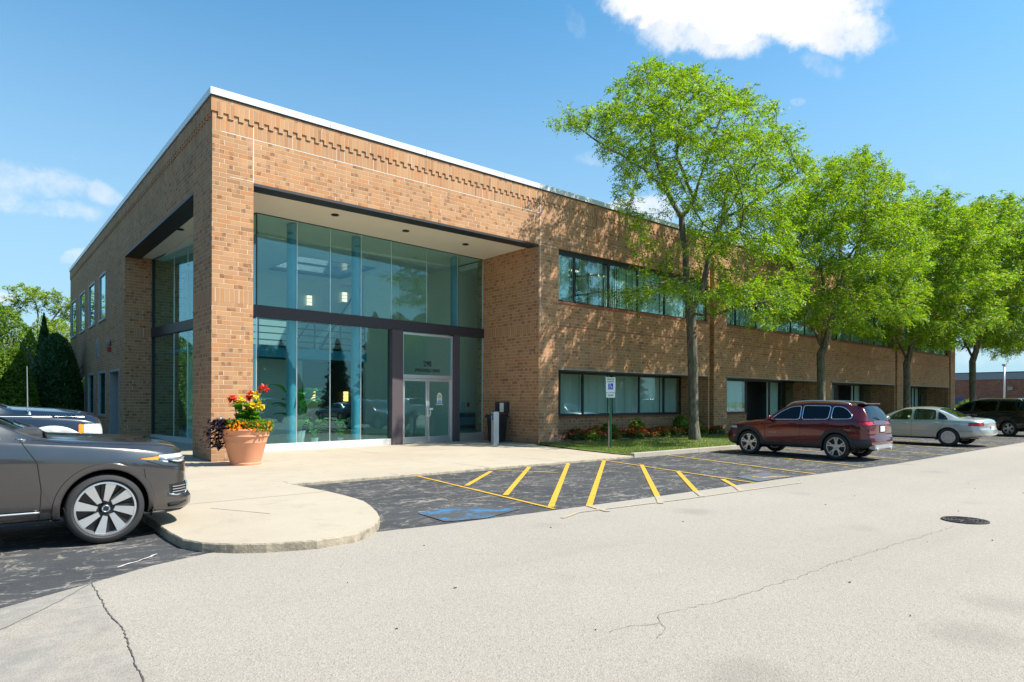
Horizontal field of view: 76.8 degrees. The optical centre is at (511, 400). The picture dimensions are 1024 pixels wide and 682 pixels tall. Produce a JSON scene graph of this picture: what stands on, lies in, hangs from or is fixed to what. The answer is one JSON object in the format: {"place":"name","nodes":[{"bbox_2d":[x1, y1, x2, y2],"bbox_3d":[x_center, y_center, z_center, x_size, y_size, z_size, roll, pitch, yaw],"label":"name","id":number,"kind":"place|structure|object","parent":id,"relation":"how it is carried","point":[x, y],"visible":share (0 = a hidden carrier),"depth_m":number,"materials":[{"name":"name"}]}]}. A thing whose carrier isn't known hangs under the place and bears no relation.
{"place":"outdoors","nodes":[
{"label":"outdoors","id":0,"kind":"place"},
{"bbox_2d":[227,383,268,422],"bbox_3d":[-6.154,0.170,15.016,0.976,1.147,0.818,0,0,-3],"label":"canna plant","id":1,"kind":"object","parent":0,"point":[250,411],"visible":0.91,"depth_m":14.98,"materials":[{"name":"green plant"}]},
{"bbox_2d":[141,440,633,552],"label":"walkway","id":2,"kind":"structure","parent":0,"point":[270,503],"depth_m":10.91,"materials":[{"name":"concrete"}]},
{"bbox_2d":[220,429,268,465],"bbox_3d":[-6.199,1.074,15.039,1.090,0.840,1.090,0,0,-40],"label":"flower pot","id":3,"kind":"object","parent":2,"relation":"on","point":[245,447],"visible":0.91,"depth_m":14.69,"materials":[{"name":"ceramic"}]},
{"bbox_2d":[199,416,235,450],"bbox_3d":[-6.698,0.766,14.926,0.875,0.813,1.242,0,0,23],"label":"trailing plant","id":4,"kind":"object","parent":3,"relation":"in","point":[220,422],"visible":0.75,"depth_m":14.69,"materials":[{"name":"purple plant"}]},
{"bbox_2d":[225,418,274,433],"bbox_3d":[-6.045,0.581,15.034,0.961,0.359,1.167,0,0,0],"label":"marigold plant","id":5,"kind":"object","parent":3,"relation":"in","point":[258,424],"visible":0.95,"depth_m":14.70,"materials":[{"name":"orange plant"}]},
{"bbox_2d":[491,411,498,444],"bbox_3d":[-0.597,0.938,22.165,0.236,1.160,0.200,0,0,-28],"label":"door opener post","id":6,"kind":"object","parent":2,"relation":"on","point":[494,427],"depth_m":22.09,"materials":[{"name":"grey metal"}]},
{"bbox_2d":[485,414,508,441],"bbox_3d":[-0.535,1.008,23.363,0.640,1.020,0.716,0,0,-40],"label":"litter bin","id":7,"kind":"object","parent":2,"relation":"on","point":[502,425],"visible":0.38,"depth_m":23.25,"materials":[{"name":"black plastic"}]},
{"bbox_2d":[0,442,1023,681],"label":"road","id":8,"kind":"structure","parent":0,"point":[533,597],"depth_m":5.04,"materials":[{"name":"grey asphalt"}]},
{"bbox_2d":[1,582,91,628],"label":"road crack","id":9,"kind":"object","parent":8,"relation":"on","point":[43,608],"visible":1,"depth_m":4.73,"materials":[{"name":"grey asphalt"}]},
{"bbox_2d":[91,581,143,681],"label":"road crack","id":10,"kind":"object","parent":8,"relation":"on","point":[123,632],"visible":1,"depth_m":4.24,"materials":[{"name":"grey asphalt"}]},
{"bbox_2d":[589,505,608,510],"bbox_3d":[1.242,1.548,9.282,0.090,0.001,0.532,0,0,-24],"label":"faded stripe","id":11,"kind":"object","parent":8,"relation":"on","point":[598,508],"visible":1,"depth_m":9.26,"materials":[{"name":"beige paint"}]},
{"bbox_2d":[655,496,663,502],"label":"faded stripe","id":12,"kind":"object","parent":8,"relation":"on","point":[659,499],"visible":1,"depth_m":10.13,"materials":[{"name":"beige paint"}]},
{"bbox_2d":[561,482,802,517],"bbox_3d":[3.038,1.556,10.521,6.215,0.001,0.254,0,0,-38],"label":"faded stripe","id":13,"kind":"object","parent":8,"relation":"on","point":[670,500],"visible":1,"depth_m":10.04,"materials":[{"name":"beige paint"}]},
{"bbox_2d":[694,491,705,496],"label":"faded stripe","id":14,"kind":"object","parent":8,"relation":"on","point":[699,493],"visible":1,"depth_m":10.80,"materials":[{"name":"beige paint"}]},
{"bbox_2d":[610,526,952,631],"bbox_3d":[3.085,1.560,6.193,6.108,0.001,0.128,0,0,-38],"label":"road crack","id":15,"kind":"object","parent":8,"relation":"on","point":[764,586],"visible":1,"depth_m":5.29,"materials":[{"name":"grey asphalt"}]},
{"bbox_2d":[941,516,989,524],"bbox_3d":[5.925,1.563,8.456,0.532,0.022,0.532,0,0,-40],"label":"manhole cover","id":16,"kind":"object","parent":8,"relation":"on","point":[965,520],"visible":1,"depth_m":8.40,"materials":[{"name":"metal"}]},
{"bbox_2d":[0,430,1023,607],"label":"parking lot","id":17,"kind":"structure","parent":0,"point":[38,559],"depth_m":10.89,"materials":[{"name":"grey asphalt"}]},
{"bbox_2d":[0,366,102,433],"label":"parked suv","id":18,"kind":"object","parent":17,"relation":"on","point":[51,419],"visible":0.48,"depth_m":9.69,"materials":[{"name":"metal"}]},
{"bbox_2d":[0,417,189,542],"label":"parked suv","id":19,"kind":"object","parent":17,"relation":"on","point":[97,488],"visible":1,"depth_m":6.89,"materials":[{"name":"grey metal"}]},
{"bbox_2d":[420,505,517,521],"bbox_3d":[-0.631,1.546,8.943,0.991,0.001,1.381,0,0,36],"label":"accessible marking","id":20,"kind":"object","parent":17,"relation":"on","point":[454,513],"visible":1,"depth_m":8.91,"materials":[{"name":"blue paint"}]},
{"bbox_2d":[465,471,492,485],"bbox_3d":[-0.644,1.546,12.941,0.095,0.001,2.431,0,0,9],"label":"hatch stripe","id":21,"kind":"object","parent":17,"relation":"on","point":[478,478],"visible":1,"depth_m":12.80,"materials":[{"name":"yellow paint"}]},
{"bbox_2d":[418,476,554,508],"bbox_3d":[-0.664,1.546,11.240,0.062,0.001,4.697,0,0,-33],"label":"parking line","id":22,"kind":"object","parent":17,"relation":"on","point":[489,493],"visible":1,"depth_m":10.75,"materials":[{"name":"yellow paint"}]},
{"bbox_2d":[503,467,530,494],"bbox_3d":[0.149,1.548,12.837,0.095,0.001,4.562,0,0,6],"label":"hatch stripe","id":23,"kind":"object","parent":17,"relation":"on","point":[514,484],"visible":1,"depth_m":12.20,"materials":[{"name":"yellow paint"}]},
{"bbox_2d":[548,463,569,506],"bbox_3d":[0.978,1.551,12.705,0.095,0.001,6.609,0,0,7],"label":"hatch stripe","id":24,"kind":"object","parent":17,"relation":"on","point":[552,502],"visible":1,"depth_m":11.52,"materials":[{"name":"yellow paint"}]},
{"bbox_2d":[586,460,605,505],"bbox_3d":[1.762,1.554,13.148,0.095,0.001,7.352,0,0,10],"label":"hatch stripe","id":25,"kind":"object","parent":17,"relation":"on","point":[590,501],"visible":1,"depth_m":11.80,"materials":[{"name":"yellow paint"}]},
{"bbox_2d":[640,465,659,495],"bbox_3d":[2.755,1.557,13.093,0.095,0.001,5.292,0,0,9],"label":"hatch stripe","id":26,"kind":"object","parent":17,"relation":"on","point":[651,484],"visible":1,"depth_m":12.34,"materials":[{"name":"yellow paint"}]},
{"bbox_2d":[605,460,755,482],"bbox_3d":[3.499,1.557,14.555,0.065,0.001,5.091,0,0,-26],"label":"parking line","id":27,"kind":"object","parent":17,"relation":"on","point":[685,472],"visible":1,"depth_m":13.98,"materials":[{"name":"yellow paint"}]},
{"bbox_2d":[630,445,740,457],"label":"kerb","id":28,"kind":"structure","parent":17,"relation":"on","point":[676,451],"depth_m":19.15,"materials":[{"name":"concrete"}]},
{"bbox_2d":[676,471,697,490],"bbox_3d":[3.412,1.560,12.699,0.095,0.001,3.275,0,0,9],"label":"hatch stripe","id":29,"kind":"object","parent":17,"relation":"on","point":[688,482],"visible":1,"depth_m":12.44,"materials":[{"name":"yellow paint"}]},
{"bbox_2d":[721,479,736,485],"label":"hatch stripe","id":30,"kind":"object","parent":17,"relation":"on","point":[728,482],"visible":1,"depth_m":12.31,"materials":[{"name":"yellow paint"}]},
{"bbox_2d":[671,455,814,473],"bbox_3d":[5.475,1.567,16.214,0.080,0.001,5.166,0,0,-23],"label":"parking line","id":31,"kind":"object","parent":17,"relation":"on","point":[743,464],"visible":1,"depth_m":15.58,"materials":[{"name":"yellow paint"}]},
{"bbox_2d":[737,472,790,480],"bbox_3d":[5.144,1.565,13.304,1.600,0.001,0.750,0,0,-40],"label":"accessible marking","id":32,"kind":"object","parent":17,"relation":"on","point":[760,475],"visible":1,"depth_m":13.30,"materials":[{"name":"blue paint"}]},
{"bbox_2d":[721,451,862,466],"bbox_3d":[7.373,1.573,17.809,0.080,0.001,5.160,0,0,-23],"label":"parking line","id":33,"kind":"object","parent":17,"relation":"on","point":[789,458],"visible":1,"depth_m":17.23,"materials":[{"name":"yellow paint"}]},
{"bbox_2d":[728,400,892,459],"bbox_3d":[8.419,0.785,18.646,2.019,1.587,4.310,0,0,-40],"label":"parked suv","id":34,"kind":"object","parent":17,"relation":"on","point":[837,429],"visible":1,"depth_m":17.54,"materials":[{"name":"red metal"}]},
{"bbox_2d":[886,406,997,445],"bbox_3d":[15.071,0.909,24.448,2.170,1.385,5.243,0,0,-38],"label":"parked sedan","id":35,"kind":"object","parent":17,"relation":"on","point":[951,429],"visible":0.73,"depth_m":23.04,"materials":[{"name":"silver metal"}]},
{"bbox_2d":[932,398,1023,435],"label":"parked minivan","id":36,"kind":"object","parent":17,"relation":"on","point":[1006,415],"visible":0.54,"depth_m":29.93,"materials":[{"name":"black metal"}]},
{"bbox_2d":[959,209,1023,363],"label":"honey locust","id":37,"kind":"object","parent":17,"relation":"on","point":[1014,351],"visible":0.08,"depth_m":54.25,"materials":[{"name":"green plant"}]},
{"bbox_2d":[0,0,1023,372],"label":"sky","id":38,"kind":"structure","parent":0,"point":[92,91],"materials":[{"name":"blue"}]},
{"bbox_2d":[548,446,629,455],"bbox_3d":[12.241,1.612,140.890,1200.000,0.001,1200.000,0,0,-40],"label":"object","id":39,"kind":"structure","parent":0,"point":[589,450],"depth_m":20.37,"materials":[{"name":"grey concrete"}]},
{"bbox_2d":[0,305,37,373],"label":"leafy bush","id":40,"kind":"object","parent":39,"relation":"on","point":[7,340],"visible":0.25,"depth_m":35.93,"materials":[{"name":"green plant"}]},
{"bbox_2d":[0,346,39,407],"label":"leafy bush","id":41,"kind":"object","parent":39,"relation":"on","point":[13,389],"visible":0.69,"depth_m":29.26,"materials":[{"name":"green plant"}]},
{"bbox_2d":[8,312,51,405],"bbox_3d":[-25.337,-1.632,34.916,2.646,6.341,3.134,0,0,-3],"label":"arborvitae","id":42,"kind":"object","parent":39,"relation":"on","point":[43,332],"visible":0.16,"depth_m":34.77,"materials":[{"name":"green plant"}]},
{"bbox_2d":[0,282,69,327],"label":"young tree","id":43,"kind":"object","parent":39,"relation":"on","point":[28,292],"visible":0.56,"depth_m":42.75,"materials":[{"name":"green plant"}]},
{"bbox_2d":[25,315,69,402],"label":"leafy bush","id":44,"kind":"object","parent":39,"relation":"on","point":[53,327],"visible":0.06,"depth_m":40.88,"materials":[{"name":"green plant"}]},
{"bbox_2d":[30,331,83,410],"bbox_3d":[-22.916,-0.970,32.470,2.585,5.045,3.297,0,0,-40],"label":"arborvitae","id":45,"kind":"object","parent":39,"relation":"on","point":[56,375],"visible":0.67,"depth_m":31.82,"materials":[{"name":"green plant"}]},
{"bbox_2d":[69,86,955,461],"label":"office building","id":46,"kind":"structure","parent":39,"relation":"on","point":[381,290],"depth_m":24.38,"materials":[{"name":"beige brick"}]},
{"bbox_2d":[70,298,75,338],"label":"narrow window","id":47,"kind":"structure","parent":46,"relation":"in","point":[73,304],"depth_m":36.59,"materials":[{"name":"blue glass"}]},
{"bbox_2d":[79,290,84,333],"bbox_3d":[-22.233,-4.556,33.519,0.170,2.100,2.130,0,0,-40],"label":"narrow window","id":48,"kind":"structure","parent":46,"relation":"in","point":[82,296],"depth_m":33.71,"materials":[{"name":"blue glass"}]},
{"bbox_2d":[80,375,84,410],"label":"narrow window","id":49,"kind":"structure","parent":46,"relation":"in","point":[82,376],"depth_m":32.73,"materials":[{"name":"teal glass"}]},
{"bbox_2d":[88,373,93,414],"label":"narrow window","id":50,"kind":"structure","parent":46,"relation":"in","point":[90,376],"depth_m":31.16,"materials":[{"name":"blue glass"}]},
{"bbox_2d":[88,281,94,328],"bbox_3d":[-20.078,-4.548,30.954,0.170,2.100,2.030,0,0,-40],"label":"narrow window","id":51,"kind":"structure","parent":46,"relation":"in","point":[91,289],"depth_m":31.21,"materials":[{"name":"blue glass"}]},
{"bbox_2d":[96,339,98,357],"bbox_3d":[-18.889,-2.364,29.444,0.040,0.800,0.600,0,0,-40],"label":"wall vent","id":52,"kind":"object","parent":46,"relation":"attached to","point":[97,348],"depth_m":29.33,"materials":[{"name":"grey metal"}]},
{"bbox_2d":[97,370,105,416],"bbox_3d":[-18.050,-0.296,28.523,0.170,1.990,2.180,0,0,-40],"label":"narrow window","id":53,"kind":"structure","parent":46,"relation":"in","point":[100,373],"depth_m":29.25,"materials":[{"name":"blue glass"}]},
{"bbox_2d":[98,270,105,322],"bbox_3d":[-17.987,-4.541,28.465,0.170,2.100,1.930,0,0,-40],"label":"narrow window","id":54,"kind":"structure","parent":46,"relation":"in","point":[102,278],"depth_m":28.64,"materials":[{"name":"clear glass"}]},
{"bbox_2d":[106,339,110,351],"bbox_3d":[-16.684,-2.267,26.726,0.160,0.520,0.280,0,0,-40],"label":"alarm bell","id":55,"kind":"object","parent":46,"relation":"attached to","point":[108,343],"visible":1,"depth_m":26.66,"materials":[{"name":"metal"}]},
{"bbox_2d":[267,384,325,442],"bbox_3d":[-6.821,0.448,20.824,1.834,1.958,1.879,0,0,9],"label":"potted plant","id":56,"kind":"object","parent":46,"relation":"on","point":[307,394],"visible":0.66,"depth_m":20.53,"materials":[{"name":"green plant"}]},
{"bbox_2d":[302,415,327,441],"bbox_3d":[-6.410,0.952,20.980,0.960,0.953,0.716,0,0,-7],"label":"potted plant","id":57,"kind":"object","parent":46,"relation":"on","point":[314,432],"visible":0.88,"depth_m":20.94,"materials":[{"name":"green plant"}]},
{"bbox_2d":[331,418,349,440],"bbox_3d":[-5.719,0.998,21.598,0.781,0.865,0.894,0,0,-40],"label":"potted plant","id":58,"kind":"object","parent":46,"relation":"on","point":[339,432],"visible":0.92,"depth_m":21.51,"materials":[{"name":"green plant"}]},
{"bbox_2d":[403,378,427,443],"bbox_3d":[-3.407,0.363,22.732,1.047,2.270,0.156,0,0,-40],"label":"entrance door","id":59,"kind":"structure","parent":46,"relation":"in","point":[422,439],"depth_m":22.84,"materials":[{"name":"silver metal"}]},
{"bbox_2d":[427,379,450,441],"bbox_3d":[-2.624,0.366,23.446,1.046,2.270,0.154,0,0,-44],"label":"entrance door","id":60,"kind":"structure","parent":46,"relation":"in","point":[443,438],"depth_m":23.52,"materials":[{"name":"silver metal"}]},
{"bbox_2d":[495,402,508,412],"bbox_3d":[-0.373,0.259,23.914,0.185,0.420,0.640,0,0,-40],"label":"wall dispenser","id":61,"kind":"object","parent":46,"relation":"attached to","point":[501,407],"depth_m":23.74,"materials":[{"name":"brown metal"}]},
{"bbox_2d":[558,371,681,417],"bbox_3d":[4.262,-0.221,27.362,9.425,1.830,0.338,0,0,-40],"label":"ribbon window","id":62,"kind":"structure","parent":46,"relation":"in","point":[578,392],"depth_m":27.76,"materials":[{"name":"blue glass"}]},
{"bbox_2d":[559,249,708,323],"bbox_3d":[5.139,-4.447,26.325,9.412,1.968,0.465,0,0,-40],"label":"ribbon window","id":63,"kind":"structure","parent":46,"relation":"in","point":[672,310],"depth_m":25.14,"materials":[{"name":"blue glass"}]},
{"bbox_2d":[727,379,793,414],"bbox_3d":[12.614,-0.192,34.378,9.380,1.830,0.339,0,0,-40],"label":"ribbon window","id":64,"kind":"structure","parent":46,"relation":"in","point":[735,385],"depth_m":33.85,"materials":[{"name":"teal glass"}]},
{"bbox_2d":[727,287,817,338],"bbox_3d":[13.521,-4.418,33.341,9.414,1.968,0.428,0,0,-40],"label":"ribbon window","id":65,"kind":"structure","parent":46,"relation":"in","point":[738,319],"depth_m":32.45,"materials":[{"name":"blue glass"}]},
{"bbox_2d":[768,382,781,415],"bbox_3d":[15.184,0.277,36.447,2.780,2.550,0.080,0,0,-40],"label":"alcove door","id":66,"kind":"structure","parent":46,"relation":"in","point":[768,382],"depth_m":35.57,"materials":[{"name":"grey metal"}]},
{"bbox_2d":[832,383,870,399],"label":"ribbon window","id":67,"kind":"structure","parent":46,"relation":"in","point":[833,384],"depth_m":41.15,"materials":[{"name":"black metal"}]},
{"bbox_2d":[853,386,862,401],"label":"alcove door","id":68,"kind":"structure","parent":46,"relation":"in","point":[853,386],"depth_m":43.41,"materials":[{"name":"grey metal"}]},
{"bbox_2d":[832,312,894,349],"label":"ribbon window","id":69,"kind":"structure","parent":46,"relation":"in","point":[854,340],"depth_m":40.24,"materials":[{"name":"teal glass"}]},
{"bbox_2d":[913,388,920,417],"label":"alcove door","id":70,"kind":"structure","parent":46,"relation":"in","point":[914,388],"depth_m":49.64,"materials":[{"name":"teal glass"}]},
{"bbox_2d":[903,323,948,356],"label":"ribbon window","id":71,"kind":"structure","parent":46,"relation":"in","point":[928,350],"depth_m":47.51,"materials":[{"name":"teal glass"}]},
{"bbox_2d":[567,426,584,438],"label":"flowering plant","id":72,"kind":"object","parent":39,"relation":"on","point":[572,430],"visible":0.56,"depth_m":24.92,"materials":[{"name":"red plant"}]},
{"bbox_2d":[587,425,605,430],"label":"flowering plant","id":73,"kind":"object","parent":39,"relation":"on","point":[596,427],"visible":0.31,"depth_m":25.68,"materials":[{"name":"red plant"}]},
{"bbox_2d":[601,429,607,438],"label":"flowering plant","id":74,"kind":"object","parent":39,"relation":"on","point":[603,430],"visible":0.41,"depth_m":25.16,"materials":[{"name":"red plant"}]},
{"bbox_2d":[600,422,617,437],"bbox_3d":[3.894,1.183,25.852,0.966,0.719,0.873,0,0,-40],"label":"white flowered shrub","id":75,"kind":"object","parent":39,"relation":"on","point":[604,426],"visible":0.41,"depth_m":25.70,"materials":[{"name":"green plant"}]},
{"bbox_2d":[612,427,622,436],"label":"flowering plant","id":76,"kind":"object","parent":39,"relation":"on","point":[617,431],"visible":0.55,"depth_m":25.59,"materials":[{"name":"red plant"}]},
{"bbox_2d":[540,433,723,446],"bbox_3d":[5.287,1.543,25.765,10.750,0.150,0.648,0,0,-40],"label":"flower bed","id":77,"kind":"object","parent":39,"relation":"on","point":[578,441],"visible":0.36,"depth_m":24.22,"materials":[{"name":"brown soil"}]},
{"bbox_2d":[569,431,583,439],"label":"flowering plant","id":78,"kind":"object","parent":77,"relation":"on","point":[577,435],"visible":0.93,"depth_m":23.93,"materials":[{"name":"green plant"}]},
{"bbox_2d":[582,428,600,440],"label":"flowering plant","id":79,"kind":"object","parent":77,"relation":"on","point":[591,434],"visible":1,"depth_m":23.57,"materials":[{"name":"green plant"}]},
{"bbox_2d":[595,429,605,438],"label":"flowering plant","id":80,"kind":"object","parent":77,"relation":"on","point":[599,431],"visible":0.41,"depth_m":24.90,"materials":[{"name":"red plant"}]},
{"bbox_2d":[607,432,621,438],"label":"flowering plant","id":81,"kind":"object","parent":77,"relation":"on","point":[615,434],"visible":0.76,"depth_m":24.66,"materials":[{"name":"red plant"}]},
{"bbox_2d":[619,428,631,437],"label":"flowering plant","id":82,"kind":"object","parent":77,"relation":"on","point":[626,432],"visible":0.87,"depth_m":25.76,"materials":[{"name":"green plant"}]},
{"bbox_2d":[629,429,645,437],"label":"flowering plant","id":83,"kind":"object","parent":77,"relation":"on","point":[639,433],"visible":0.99,"depth_m":25.35,"materials":[{"name":"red plant"}]},
{"bbox_2d":[645,431,653,436],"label":"flowering plant","id":84,"kind":"object","parent":77,"relation":"on","point":[648,434],"visible":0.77,"depth_m":25.84,"materials":[{"name":"red plant"}]},
{"bbox_2d":[648,427,662,434],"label":"flowering plant","id":85,"kind":"object","parent":77,"relation":"on","point":[652,430],"visible":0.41,"depth_m":27.00,"materials":[{"name":"red plant"}]},
{"bbox_2d":[652,431,660,436],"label":"flowering plant","id":86,"kind":"object","parent":77,"relation":"on","point":[656,434],"visible":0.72,"depth_m":26.16,"materials":[{"name":"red plant"}]},
{"bbox_2d":[657,428,670,436],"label":"flowering plant","id":87,"kind":"object","parent":77,"relation":"on","point":[665,432],"visible":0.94,"depth_m":26.32,"materials":[{"name":"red plant"}]},
{"bbox_2d":[665,426,682,436],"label":"flowering plant","id":88,"kind":"object","parent":77,"relation":"on","point":[675,431],"visible":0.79,"depth_m":26.75,"materials":[{"name":"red plant"}]},
{"bbox_2d":[682,427,688,434],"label":"flowering plant","id":89,"kind":"object","parent":77,"relation":"on","point":[685,429],"visible":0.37,"depth_m":27.58,"materials":[{"name":"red plant"}]},
{"bbox_2d":[700,425,708,433],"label":"flowering plant","id":90,"kind":"object","parent":77,"relation":"on","point":[703,429],"visible":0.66,"depth_m":28.42,"materials":[{"name":"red plant"}]},
{"bbox_2d":[708,424,724,434],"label":"flowering plant","id":91,"kind":"object","parent":77,"relation":"on","point":[715,429],"visible":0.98,"depth_m":28.86,"materials":[{"name":"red plant"}]},
{"bbox_2d":[627,418,646,431],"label":"white flowered shrub","id":92,"kind":"object","parent":39,"relation":"on","point":[632,423],"visible":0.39,"depth_m":26.72,"materials":[{"name":"green plant"}]},
{"bbox_2d":[630,425,645,436],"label":"flowering plant","id":93,"kind":"object","parent":39,"relation":"on","point":[637,428],"visible":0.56,"depth_m":26.15,"materials":[{"name":"red plant"}]},
{"bbox_2d":[671,414,688,429],"bbox_3d":[7.452,1.046,28.589,0.938,1.003,0.901,0,0,-40],"label":"white flowered shrub","id":94,"kind":"object","parent":39,"relation":"on","point":[678,421],"visible":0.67,"depth_m":28.46,"materials":[{"name":"green plant"}]},
{"bbox_2d":[955,371,1023,406],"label":"brick building","id":95,"kind":"structure","parent":39,"relation":"on","point":[989,384],"depth_m":74.24,"materials":[{"name":"brick"}]},
{"bbox_2d":[534,432,735,454],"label":"lawn","id":96,"kind":"structure","parent":0,"point":[682,439],"depth_m":22.50,"materials":[{"name":"green plant"}]},
{"bbox_2d":[606,377,614,447],"bbox_3d":[3.132,0.413,20.540,0.300,2.295,0.065,0,0,8],"label":"parking sign","id":97,"kind":"object","parent":96,"relation":"on","point":[610,384],"visible":0.99,"depth_m":20.53,"materials":[{"name":"metal"}]},
{"bbox_2d":[543,54,823,439],"bbox_3d":[6.927,-6.672,25.067,10.870,16.461,10.922,0,0,-40],"label":"honey locust","id":98,"kind":"object","parent":96,"relation":"on","point":[719,240],"visible":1,"depth_m":22.78,"materials":[{"name":"green plant"}]},
{"bbox_2d":[747,143,944,399],"bbox_3d":[15.987,-5.656,30.931,8.118,14.490,14.316,0,0,35],"label":"honey locust","id":99,"kind":"object","parent":96,"relation":"on","point":[864,218],"visible":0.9,"depth_m":27.89,"materials":[{"name":"green plant"}]},
{"bbox_2d":[849,185,1023,415],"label":"honey locust","id":100,"kind":"object","parent":96,"relation":"on","point":[941,218],"visible":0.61,"depth_m":34.97,"materials":[{"name":"green plant"}]},
{"bbox_2d":[929,189,1023,401],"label":"honey locust","id":101,"kind":"object","parent":96,"relation":"on","point":[1000,336],"visible":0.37,"depth_m":42.16,"materials":[{"name":"green plant"}]},
{"label":"road","id":102,"kind":"structure","parent":0,"visible":0},
{"bbox_2d":[955,397,963,404],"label":"blue sign","id":103,"kind":"object","parent":102,"relation":"on","point":[958,400],"visible":0.2,"depth_m":71.64,"materials":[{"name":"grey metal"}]},
{"bbox_2d":[955,398,968,407],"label":"clipped shrub","id":104,"kind":"object","parent":102,"relation":"on","point":[963,402],"visible":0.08,"depth_m":69.45,"materials":[{"name":"green plant"}]},
{"bbox_2d":[1002,364,1006,397],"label":"light pole","id":105,"kind":"object","parent":102,"relation":"on","point":[1003,365],"visible":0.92,"depth_m":61.92,"materials":[{"name":"grey metal"}]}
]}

